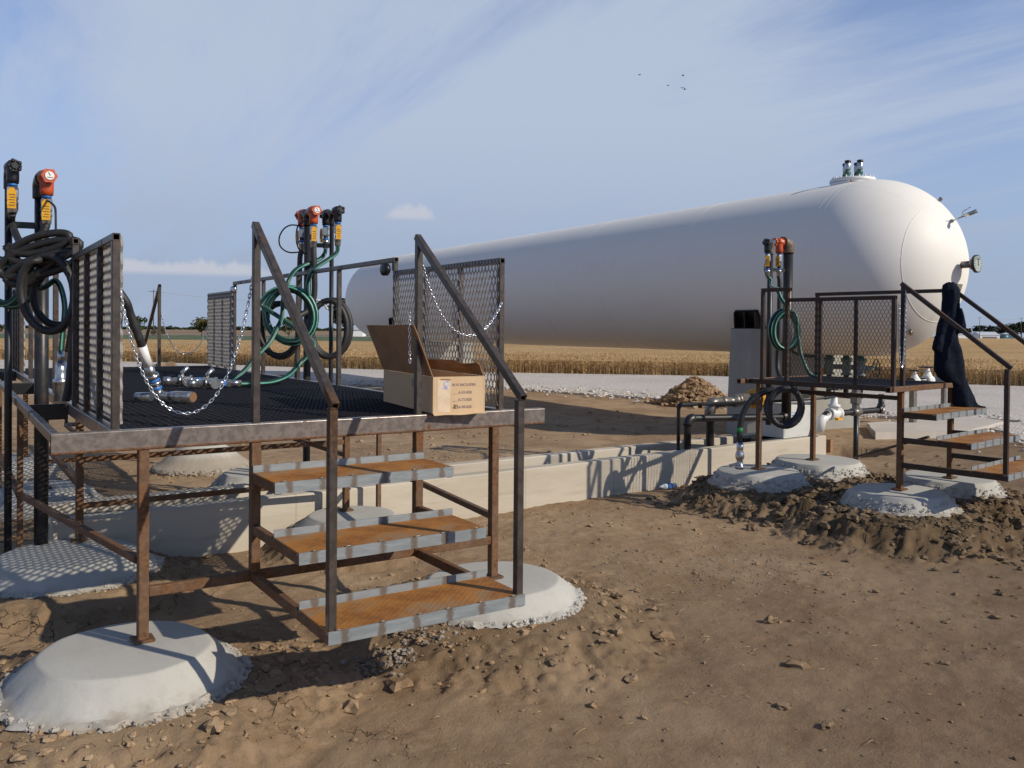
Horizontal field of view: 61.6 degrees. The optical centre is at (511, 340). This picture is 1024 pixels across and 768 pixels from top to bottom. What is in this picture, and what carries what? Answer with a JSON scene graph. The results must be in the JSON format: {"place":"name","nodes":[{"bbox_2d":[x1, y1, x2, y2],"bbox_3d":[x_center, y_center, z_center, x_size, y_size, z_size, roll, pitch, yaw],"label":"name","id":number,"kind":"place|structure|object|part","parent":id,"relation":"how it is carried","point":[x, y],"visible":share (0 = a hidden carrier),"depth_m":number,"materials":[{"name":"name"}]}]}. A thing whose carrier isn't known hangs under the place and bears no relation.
{"place":"outdoors","nodes":[
{"label":"outdoors","id":0,"kind":"place"},
{"bbox_2d":[0,328,366,335],"bbox_3d":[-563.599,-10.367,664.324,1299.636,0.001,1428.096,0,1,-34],"label":"stubble field","id":1,"kind":"structure","parent":0,"point":[238,332],"depth_m":330.92,"materials":[{"name":"beige plant"}]},
{"bbox_2d":[327,298,353,328],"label":"tree","id":2,"kind":"object","parent":1,"relation":"on","point":[334,313],"visible":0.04,"depth_m":220.22,"materials":[{"name":"green plant"}]},
{"bbox_2d":[353,327,365,336],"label":"house","id":3,"kind":"structure","parent":1,"relation":"on","point":[357,331],"depth_m":215.48,"materials":[{"name":"white"}]},
{"bbox_2d":[0,334,371,340],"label":"grass verge","id":4,"kind":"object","parent":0,"point":[181,337],"depth_m":160.91,"materials":[{"name":"green plant"}]},
{"bbox_2d":[150,327,165,334],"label":"tree","id":5,"kind":"object","parent":4,"relation":"on","point":[162,329],"visible":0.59,"depth_m":200.01,"materials":[{"name":"green plant"}]},
{"bbox_2d":[190,317,207,335],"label":"tree","id":6,"kind":"object","parent":4,"relation":"on","point":[199,324],"visible":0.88,"depth_m":204.38,"materials":[{"name":"green plant"}]},
{"bbox_2d":[280,316,293,334],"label":"tree","id":7,"kind":"object","parent":4,"relation":"on","point":[285,326],"visible":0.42,"depth_m":204.05,"materials":[{"name":"green plant"}]},
{"bbox_2d":[0,329,1023,767],"bbox_3d":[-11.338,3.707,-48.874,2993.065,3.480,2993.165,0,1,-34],"label":"ground","id":8,"kind":"structure","parent":0,"point":[760,727],"depth_m":4.85,"materials":[{"name":"brown soil"}]},
{"bbox_2d":[2,453,84,485],"bbox_3d":[-5.768,1.544,10.068,1.339,0.347,1.332,0,1,-34],"label":"concrete footing","id":9,"kind":"object","parent":8,"relation":"on","point":[56,472],"visible":0.32,"depth_m":9.80,"materials":[{"name":"grey concrete"}]},
{"bbox_2d":[0,480,103,521],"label":"concrete footing","id":10,"kind":"object","parent":8,"relation":"on","point":[61,490],"visible":0.35,"depth_m":7.97,"materials":[{"name":"grey concrete"}]},
{"bbox_2d":[0,537,164,598],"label":"concrete footing","id":11,"kind":"object","parent":8,"relation":"on","point":[61,567],"visible":0.72,"depth_m":5.54,"materials":[{"name":"grey concrete"}]},
{"bbox_2d":[3,158,57,552],"bbox_3d":[-3.264,0.279,5.825,0.314,3.003,0.568,0,1,-34],"label":"hose riser","id":12,"kind":"object","parent":11,"relation":"on","point":[43,187],"visible":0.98,"depth_m":5.97,"materials":[{"name":"black paint"}]},
{"bbox_2d":[8,213,35,267],"bbox_3d":[-3.333,-0.686,5.811,0.514,0.404,0.095,1,1,42],"label":"black hose","id":13,"kind":"object","parent":12,"relation":"hanging from","point":[15,233],"visible":0.48,"depth_m":5.88,"materials":[{"name":"rubber"}]},
{"bbox_2d":[0,256,67,400],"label":"green hose","id":14,"kind":"object","parent":12,"relation":"hanging from","point":[11,303],"visible":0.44,"depth_m":5.69,"materials":[{"name":"rubber"}]},
{"bbox_2d":[0,224,83,401],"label":"black hose","id":15,"kind":"object","parent":12,"relation":"hanging from","point":[52,257],"visible":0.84,"depth_m":5.55,"materials":[{"name":"rubber"}]},
{"bbox_2d":[0,621,253,734],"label":"concrete footing","id":16,"kind":"object","parent":8,"relation":"on","point":[109,679],"visible":0.91,"depth_m":3.83,"materials":[{"name":"white concrete"}]},
{"bbox_2d":[0,221,544,645],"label":"loading platform","id":17,"kind":"structure","parent":16,"relation":"on","point":[107,410],"depth_m":4.60,"materials":[{"name":"metal"}]},
{"bbox_2d":[123,290,196,402],"bbox_3d":[-2.435,-0.063,5.575,0.683,0.945,0.371,0,1,-34],"label":"black hose","id":18,"kind":"object","parent":17,"relation":"on","point":[152,376],"visible":0.76,"depth_m":5.60,"materials":[{"name":"rubber"}]},
{"bbox_2d":[157,294,206,354],"bbox_3d":[-4.281,-0.199,11.159,0.634,0.773,0.018,0,1,-34],"label":"safety chain","id":19,"kind":"object","parent":17,"relation":"hanging from","point":[173,345],"visible":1,"depth_m":11.15,"materials":[{"name":"silver metal"}]},
{"bbox_2d":[120,276,251,414],"bbox_3d":[-1.625,-0.058,4.339,0.668,0.872,0.018,0,1,-30],"label":"safety chain","id":20,"kind":"object","parent":17,"relation":"hanging from","point":[146,379],"visible":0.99,"depth_m":4.33,"materials":[{"name":"silver metal"}]},
{"bbox_2d":[230,286,235,292],"bbox_3d":[-3.335,-0.610,10.271,0.080,0.080,0.020,1,1,3],"label":"steel reel","id":21,"kind":"object","parent":17,"relation":"attached to","point":[233,289],"visible":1,"depth_m":10.26,"materials":[{"name":"silver metal"}]},
{"bbox_2d":[163,248,327,385],"bbox_3d":[-2.303,-0.279,7.951,0.364,1.349,1.894,1,1,34],"label":"green hose","id":22,"kind":"object","parent":17,"relation":"on","point":[181,379],"visible":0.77,"depth_m":7.76,"materials":[{"name":"green rubber"},{"name":"zinc-plated metal"}]},
{"bbox_2d":[187,246,339,388],"bbox_3d":[-2.171,-0.272,7.738,0.535,1.342,1.814,1,1,14],"label":"green hose","id":23,"kind":"object","parent":17,"relation":"on","point":[269,297],"visible":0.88,"depth_m":8.01,"materials":[{"name":"rubber"}]},
{"bbox_2d":[380,263,390,275],"bbox_3d":[-0.986,-0.550,6.662,0.035,0.100,0.100,0,1,-45],"label":"steel reel","id":24,"kind":"object","parent":17,"relation":"attached to","point":[385,268],"visible":1,"depth_m":6.64,"materials":[{"name":"black paint"}]},
{"bbox_2d":[408,312,411,363],"bbox_3d":[-0.595,-0.015,4.991,0.017,0.305,0.019,1,1,31],"label":"safety chain","id":25,"kind":"object","parent":17,"relation":"hanging from","point":[409,324],"visible":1,"depth_m":4.99,"materials":[{"name":"silver metal"}]},
{"bbox_2d":[366,324,485,415],"bbox_3d":[-0.567,0.168,5.457,0.459,0.531,0.981,0,1,-26],"label":"cardboard box","id":26,"kind":"object","parent":17,"relation":"on","point":[446,392],"visible":1,"depth_m":5.24,"materials":[{"name":"brown cardboard"}]},
{"bbox_2d":[423,262,501,336],"bbox_3d":[-0.308,-0.288,5.200,0.615,0.536,0.018,0,1,-36],"label":"safety chain","id":27,"kind":"object","parent":17,"relation":"hanging from","point":[448,324],"visible":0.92,"depth_m":5.14,"materials":[{"name":"silver metal"}]},
{"bbox_2d":[128,316,147,330],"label":"tree","id":28,"kind":"object","parent":8,"relation":"on","point":[139,320],"visible":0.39,"depth_m":214.98,"materials":[{"name":"green plant"}]},
{"bbox_2d":[149,289,155,335],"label":"utility pole","id":29,"kind":"object","parent":8,"relation":"on","point":[153,291],"visible":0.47,"depth_m":191.82,"materials":[{"name":"brown wood"}]},
{"bbox_2d":[154,361,177,365],"bbox_3d":[-7.130,1.202,17.796,2.576,1.533,2.459,0,1,-34],"label":"dirt pile","id":30,"kind":"object","parent":8,"relation":"on","point":[170,363],"visible":0.01,"depth_m":17.60,"materials":[{"name":"brown soil"}]},
{"bbox_2d":[0,325,343,330],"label":"wood","id":31,"kind":"object","parent":8,"relation":"on","point":[194,328],"visible":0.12,"depth_m":864.38,"materials":[{"name":"green plant"}]},
{"bbox_2d":[150,445,248,476],"bbox_3d":[-3.993,1.546,11.068,1.278,0.423,1.289,0,1,-34],"label":"concrete footing","id":32,"kind":"object","parent":8,"relation":"on","point":[212,464],"visible":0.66,"depth_m":10.65,"materials":[{"name":"grey concrete"}]},
{"bbox_2d":[209,467,248,486],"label":"concrete footing","id":33,"kind":"object","parent":8,"relation":"on","point":[235,476],"visible":0.18,"depth_m":8.94,"materials":[{"name":"grey concrete"}]},
{"bbox_2d":[278,205,344,461],"bbox_3d":[-2.020,0.210,8.614,0.490,3.098,0.575,0,1,-34],"label":"hose riser","id":34,"kind":"object","parent":8,"relation":"on","point":[306,232],"visible":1,"depth_m":8.60,"materials":[{"name":"black paint"}]},
{"bbox_2d":[294,250,303,377],"bbox_3d":[-2.173,-0.172,8.732,0.086,1.504,0.117,1,1,21],"label":"black hose","id":35,"kind":"object","parent":34,"relation":"hanging from","point":[299,258],"visible":0.27,"depth_m":8.73,"materials":[{"name":"rubber"}]},
{"bbox_2d":[260,248,353,359],"bbox_3d":[-2.008,-0.359,8.367,0.932,1.104,0.288,0,1,-22],"label":"black hose","id":36,"kind":"object","parent":34,"relation":"hanging from","point":[347,334],"visible":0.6,"depth_m":8.45,"materials":[{"name":"rubber"}]},
{"bbox_2d":[289,506,397,527],"bbox_3d":[-1.323,1.536,7.123,1.065,0.191,1.107,0,1,-34],"label":"concrete footing","id":37,"kind":"object","parent":8,"relation":"on","point":[317,517],"visible":0.23,"depth_m":7.10,"materials":[{"name":"grey concrete"}]},
{"bbox_2d":[388,317,472,374],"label":"concrete pier","id":38,"kind":"structure","parent":8,"relation":"on","point":[390,320],"depth_m":28.59,"materials":[{"name":"grey concrete"}]},
{"bbox_2d":[48,432,825,556],"bbox_3d":[0.264,1.700,9.304,9.450,0.802,0.814,0,1,-36],"label":"concrete trench","id":39,"kind":"object","parent":8,"relation":"on","point":[200,526],"visible":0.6,"depth_m":8.25,"materials":[{"name":"grey concrete"}]},
{"bbox_2d":[676,400,755,449],"bbox_3d":[2.612,1.268,10.652,1.598,1.055,0.055,0,1,-35],"label":"steel pipe","id":40,"kind":"object","parent":39,"relation":"attached to","point":[679,406],"visible":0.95,"depth_m":10.31,"materials":[{"name":"grey metal"}]},
{"bbox_2d":[683,412,788,449],"bbox_3d":[2.831,1.340,10.727,1.807,0.914,0.115,0,1,-31],"label":"steel pipe","id":41,"kind":"object","parent":39,"relation":"attached to","point":[689,420],"visible":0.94,"depth_m":10.43,"materials":[{"name":"grey metal"}]},
{"bbox_2d":[762,237,794,424],"bbox_3d":[3.354,-0.129,10.960,0.726,2.416,0.191,0,1,-43],"label":"hose riser","id":42,"kind":"object","parent":41,"relation":"attached to","point":[785,246],"visible":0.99,"depth_m":11.02,"materials":[{"name":"black paint"}]},
{"bbox_2d":[729,276,804,469],"bbox_3d":[3.118,0.242,9.736,0.698,2.116,2.700,1,1,27],"label":"black hose","id":43,"kind":"object","parent":42,"relation":"hanging from","point":[772,392],"visible":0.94,"depth_m":8.67,"materials":[{"name":"rubber"}]},
{"bbox_2d":[742,401,809,441],"bbox_3d":[3.571,1.093,11.580,1.095,0.516,0.440,0,1,-36],"label":"pump cabinet","id":44,"kind":"object","parent":39,"relation":"on","point":[801,428],"visible":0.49,"depth_m":11.49,"materials":[{"name":"grey metal"}]},
{"label":"door panel","id":45,"kind":"part","parent":44,"relation":"part of","materials":[{"name":"white metal"}]},
{"bbox_2d":[424,561,586,628],"bbox_3d":[-0.119,1.559,5.320,1.152,0.178,1.115,0,1,-34],"label":"concrete footing","id":46,"kind":"object","parent":8,"relation":"on","point":[550,596],"visible":0.61,"depth_m":5.05,"materials":[{"name":"grey concrete"}]},
{"bbox_2d":[0,408,1023,767],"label":"dirt clods","id":47,"kind":"object","parent":8,"relation":"on","point":[216,724],"visible":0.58,"depth_m":4.53,"materials":[{"name":"brown soil"}]},
{"bbox_2d":[160,538,1021,763],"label":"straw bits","id":48,"kind":"object","parent":8,"relation":"on","point":[701,636],"visible":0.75,"depth_m":5.11,"materials":[{"name":"beige plant"}]},
{"bbox_2d":[276,442,923,684],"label":"dusty pebbles","id":49,"kind":"object","parent":8,"relation":"on","point":[373,666],"visible":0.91,"depth_m":4.68,"materials":[{"name":"stone"}]},
{"bbox_2d":[659,483,676,488],"bbox_3d":[1.768,1.656,9.734,0.220,0.068,0.068,0,1,-24],"label":"plastic bottle","id":50,"kind":"object","parent":8,"relation":"on","point":[669,486],"visible":1,"depth_m":9.71,"materials":[{"name":"white"}]},
{"bbox_2d":[644,375,727,408],"bbox_3d":[4.625,1.283,21.539,2.444,0.817,2.424,0,1,-11],"label":"dirt pile","id":51,"kind":"object","parent":8,"relation":"on","point":[695,388],"visible":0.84,"depth_m":21.05,"materials":[{"name":"beige gravel"}]},
{"bbox_2d":[704,389,765,446],"bbox_3d":[2.852,1.213,10.912,1.113,1.164,0.247,0,1,-34],"label":"meter pipe","id":52,"kind":"object","parent":8,"relation":"on","point":[710,409],"visible":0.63,"depth_m":10.66,"materials":[{"name":"grey metal"}]},
{"bbox_2d":[706,464,812,493],"bbox_3d":[2.608,1.472,9.089,1.094,0.202,1.087,0,1,-34],"label":"concrete footing","id":53,"kind":"object","parent":8,"relation":"on","point":[770,479],"visible":0.91,"depth_m":8.77,"materials":[{"name":"grey concrete"}]},
{"bbox_2d":[726,310,859,433],"bbox_3d":[5.284,0.684,15.992,3.120,2.449,0.680,0,1,-32],"label":"pump","id":54,"kind":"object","parent":8,"relation":"on","point":[744,360],"depth_m":15.26,"materials":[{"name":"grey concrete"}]},
{"bbox_2d":[345,159,981,398],"bbox_3d":[0.827,-1.180,23.006,3.006,4.132,23.230,0,1,-32],"label":"storage tank","id":55,"kind":"object","parent":54,"relation":"on","point":[695,278],"visible":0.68,"depth_m":16.09,"materials":[{"name":"white metal"}]},
{"bbox_2d":[770,454,869,482],"bbox_3d":[3.523,1.472,9.899,1.141,0.204,1.195,0,1,-34],"label":"concrete footing","id":56,"kind":"object","parent":8,"relation":"on","point":[831,467],"visible":0.73,"depth_m":9.53,"materials":[{"name":"grey concrete"}]},
{"bbox_2d":[629,455,1023,598],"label":"dug clods","id":57,"kind":"object","parent":8,"relation":"on","point":[862,516],"visible":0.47,"depth_m":8.01,"materials":[{"name":"soil"}]},
{"bbox_2d":[826,439,832,452],"bbox_3d":[4.479,1.512,12.357,0.220,0.180,0.160,1,1,39],"label":"wood block","id":58,"kind":"object","parent":8,"relation":"on","point":[829,445],"depth_m":12.25,"materials":[{"name":"brown wood"}]},
{"bbox_2d":[816,388,884,459],"bbox_3d":[4.749,1.243,12.028,1.527,1.210,0.219,0,1,-34],"label":"valve pipe","id":59,"kind":"object","parent":8,"relation":"on","point":[834,410],"visible":0.91,"depth_m":12.02,"materials":[{"name":"white metal"}]},
{"bbox_2d":[773,396,840,402],"bbox_3d":[4.069,0.773,11.565,1.823,0.086,0.082,0,1,-32],"label":"steel pipe","id":60,"kind":"object","parent":59,"relation":"attached to","point":[819,398],"visible":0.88,"depth_m":11.58,"materials":[{"name":"grey metal"}]},
{"bbox_2d":[839,483,964,517],"bbox_3d":[3.607,1.493,7.992,1.080,0.203,1.085,0,1,-34],"label":"concrete footing","id":61,"kind":"object","parent":8,"relation":"on","point":[918,501],"visible":0.92,"depth_m":7.69,"materials":[{"name":"grey concrete"}]},
{"bbox_2d":[737,282,1023,490],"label":"loading platform","id":62,"kind":"structure","parent":61,"relation":"on","point":[1006,468],"depth_m":8.14,"materials":[{"name":"metal"}]},
{"bbox_2d":[766,277,817,379],"bbox_3d":[2.986,-0.204,9.825,0.499,1.204,2.004,1,1,2],"label":"green hose","id":63,"kind":"object","parent":62,"relation":"on","point":[777,316],"visible":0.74,"depth_m":8.99,"materials":[{"name":"green rubber"}]},
{"bbox_2d":[898,290,906,367],"bbox_3d":[3.587,-0.113,7.891,0.156,0.741,0.018,0,1,-43],"label":"safety chain","id":64,"kind":"object","parent":62,"relation":"hanging from","point":[904,330],"visible":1,"depth_m":7.90,"materials":[{"name":"silver metal"}]},
{"bbox_2d":[932,282,985,407],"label":"hanging coveralls","id":65,"kind":"object","parent":62,"relation":"hanging from","point":[949,364],"visible":0.84,"depth_m":8.54,"materials":[{"name":"blue fabric"}]},
{"bbox_2d":[867,416,1002,438],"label":"concrete slab","id":66,"kind":"structure","parent":8,"relation":"on","point":[915,430],"depth_m":15.72,"materials":[{"name":"grey concrete"}]},
{"bbox_2d":[906,366,946,422],"bbox_3d":[8.041,1.043,16.678,1.485,1.062,0.359,0,1,-32],"label":"valve manifold","id":67,"kind":"object","parent":66,"relation":"on","point":[927,375],"visible":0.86,"depth_m":16.55,"materials":[{"name":"grey metal"}]},
{"bbox_2d":[903,470,1007,499],"bbox_3d":[4.463,1.492,8.785,1.085,0.203,1.104,0,1,-34],"label":"concrete footing","id":68,"kind":"object","parent":8,"relation":"on","point":[964,487],"visible":0.59,"depth_m":8.43,"materials":[{"name":"grey concrete"}]},
{"bbox_2d":[972,325,986,331],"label":"tree","id":69,"kind":"object","parent":8,"relation":"on","point":[976,328],"visible":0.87,"depth_m":479.07,"materials":[{"name":"green plant"}]},
{"bbox_2d":[981,325,1002,333],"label":"tree","id":70,"kind":"object","parent":8,"relation":"on","point":[992,328],"visible":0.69,"depth_m":478.21,"materials":[{"name":"green plant"}]},
{"bbox_2d":[996,324,1013,333],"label":"tree","id":71,"kind":"object","parent":8,"relation":"on","point":[1003,330],"visible":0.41,"depth_m":478.82,"materials":[{"name":"green plant"}]},
{"bbox_2d":[1002,323,1021,332],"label":"tree","id":72,"kind":"object","parent":8,"relation":"on","point":[1015,328],"visible":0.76,"depth_m":478.15,"materials":[{"name":"green plant"}]},
{"bbox_2d":[1013,321,1023,336],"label":"tree","id":73,"kind":"object","parent":8,"relation":"on","point":[1021,323],"visible":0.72,"depth_m":480.19,"materials":[{"name":"green plant"}]},
{"bbox_2d":[0,338,1023,385],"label":"crop field","id":74,"kind":"structure","parent":0,"point":[1011,350],"depth_m":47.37,"materials":[{"name":"yellow plant"}]},
{"bbox_2d":[0,360,1023,452],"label":"gravel road","id":75,"kind":"structure","parent":0,"point":[990,398],"depth_m":27.84,"materials":[{"name":"grey gravel"}]},
{"bbox_2d":[0,0,1023,336],"label":"sky","id":76,"kind":"structure","parent":0,"point":[170,127],"materials":[{"name":"blue"}]},
{"bbox_2d":[972,332,999,338],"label":"garage","id":77,"kind":"structure","parent":0,"point":[987,334],"depth_m":446.24,"materials":[{"name":"white"}]},
{"bbox_2d":[1001,333,1013,338],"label":"house","id":78,"kind":"structure","parent":0,"point":[1006,336],"depth_m":447.99,"materials":[{"name":"teal"}]}
]}

